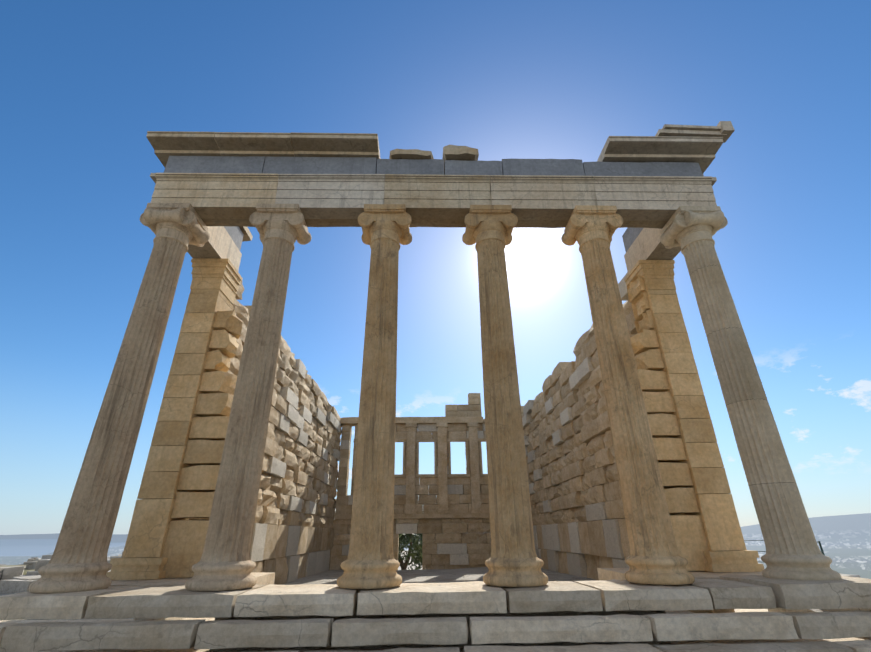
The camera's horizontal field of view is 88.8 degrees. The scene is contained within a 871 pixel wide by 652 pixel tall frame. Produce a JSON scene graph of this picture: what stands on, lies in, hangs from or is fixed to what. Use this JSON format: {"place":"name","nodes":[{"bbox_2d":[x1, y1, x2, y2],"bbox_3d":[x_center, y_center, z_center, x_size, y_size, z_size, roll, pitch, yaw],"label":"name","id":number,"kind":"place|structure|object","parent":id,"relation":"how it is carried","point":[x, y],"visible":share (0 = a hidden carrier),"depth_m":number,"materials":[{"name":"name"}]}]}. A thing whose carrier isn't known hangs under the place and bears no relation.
{"place":"outdoors","nodes":[
{"label":"outdoors","id":0,"kind":"place"},
{"bbox_2d":[0,513,870,619],"bbox_3d":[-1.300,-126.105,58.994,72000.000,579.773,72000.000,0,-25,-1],"label":"terrain","id":1,"kind":"structure","parent":0,"point":[845,540],"depth_m":2686.52,"materials":[{"name":"white stone"}]},
{"bbox_2d":[398,534,418,561],"bbox_3d":[-3.617,14.636,27.346,4.066,4.678,5.172,-15,-29,28],"label":"olive tree","id":2,"kind":"object","parent":1,"relation":"on","point":[400,549],"visible":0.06,"depth_m":28.48,"materials":[{"name":"green plant"}]},
{"bbox_2d":[398,523,421,569],"bbox_3d":[-2.636,14.730,29.673,6.135,6.567,5.988,0,-25,-1],"label":"olive tree","id":3,"kind":"object","parent":1,"relation":"on","point":[403,565],"visible":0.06,"depth_m":29.11,"materials":[{"name":"green plant"}]},
{"bbox_2d":[400,533,421,551],"bbox_3d":[-0.427,16.991,33.346,5.676,5.449,5.701,0,-25,-1],"label":"olive tree","id":4,"kind":"object","parent":1,"relation":"on","point":[412,540],"visible":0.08,"depth_m":32.51,"materials":[{"name":"green plant"}]},
{"bbox_2d":[398,533,445,569],"bbox_3d":[-0.346,14.161,26.363,5.236,4.678,5.811,0,-25,-1],"label":"olive tree","id":5,"kind":"object","parent":1,"relation":"on","point":[415,556],"visible":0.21,"depth_m":25.53,"materials":[{"name":"green plant"}]},
{"bbox_2d":[329,393,523,569],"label":"wall","id":6,"kind":"structure","parent":1,"relation":"on","point":[449,509],"depth_m":24.06,"materials":[{"name":"stone"}]},
{"bbox_2d":[0,551,860,593],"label":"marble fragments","id":7,"kind":"object","parent":1,"relation":"on","point":[14,580],"visible":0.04,"depth_m":15.68,"materials":[{"name":"grey stone"}]},
{"bbox_2d":[133,271,734,620],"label":"side walls","id":8,"kind":"structure","parent":1,"relation":"on","point":[579,521],"depth_m":16.10,"materials":[{"name":"stone"}]},
{"bbox_2d":[0,568,870,651],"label":"stone steps","id":9,"kind":"structure","parent":1,"relation":"on","point":[612,610],"depth_m":5.62,"materials":[{"name":"stone"}]},
{"bbox_2d":[29,203,209,592],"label":"column","id":10,"kind":"structure","parent":9,"relation":"on","point":[78,562],"depth_m":7.15,"materials":[{"name":"stone"}]},
{"bbox_2d":[185,203,311,590],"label":"column","id":11,"kind":"structure","parent":9,"relation":"on","point":[225,562],"depth_m":7.17,"materials":[{"name":"stone"}]},
{"bbox_2d":[337,204,411,588],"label":"column","id":12,"kind":"structure","parent":9,"relation":"on","point":[370,562],"depth_m":7.22,"materials":[{"name":"stone"}]},
{"bbox_2d":[106,258,763,579],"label":"corner pilasters","id":13,"kind":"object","parent":9,"relation":"on","point":[166,536],"depth_m":8.96,"materials":[{"name":"stone"}]},
{"bbox_2d":[150,173,716,271],"bbox_3d":[0.015,-2.153,10.320,11.660,0.790,2.921,0,-25,-1],"label":"architrave","id":14,"kind":"object","parent":13,"relation":"on","point":[649,205],"visible":0.62,"depth_m":9.12,"materials":[{"name":"stone"}]},
{"bbox_2d":[164,156,702,251],"bbox_3d":[0.007,-2.765,10.657,11.377,0.622,2.726,0,-25,-1],"label":"frieze","id":15,"kind":"object","parent":14,"relation":"on","point":[297,165],"visible":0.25,"depth_m":9.45,"materials":[{"name":"stone"}]},
{"bbox_2d":[146,121,734,241],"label":"cornice","id":16,"kind":"structure","parent":15,"relation":"on","point":[701,145],"depth_m":9.38,"materials":[{"name":"stone"}]},
{"bbox_2d":[462,205,547,586],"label":"column","id":17,"kind":"structure","parent":9,"relation":"on","point":[513,560],"depth_m":7.27,"materials":[{"name":"stone"}]},
{"bbox_2d":[561,205,694,584],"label":"column","id":18,"kind":"structure","parent":9,"relation":"on","point":[654,557],"depth_m":7.33,"materials":[{"name":"stone"}]},
{"bbox_2d":[659,206,840,579],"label":"column","id":19,"kind":"structure","parent":9,"relation":"on","point":[793,552],"depth_m":7.41,"materials":[{"name":"stone"}]},
{"bbox_2d":[744,540,824,554],"bbox_3d":[12.022,10.151,19.139,0.060,1.813,12.057,0,-25,-1],"label":"railing","id":20,"kind":"object","parent":1,"relation":"on","point":[820,545],"visible":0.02,"depth_m":14.06,"materials":[{"name":"metal"}]},
{"bbox_2d":[768,607,870,638],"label":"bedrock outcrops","id":21,"kind":"object","parent":1,"relation":"on","point":[780,610],"visible":0.02,"depth_m":7.49,"materials":[{"name":"beige stone"}]},
{"bbox_2d":[0,0,870,534],"label":"sky","id":22,"kind":"structure","parent":0,"point":[83,83],"materials":[{"name":"blue"}]}
]}

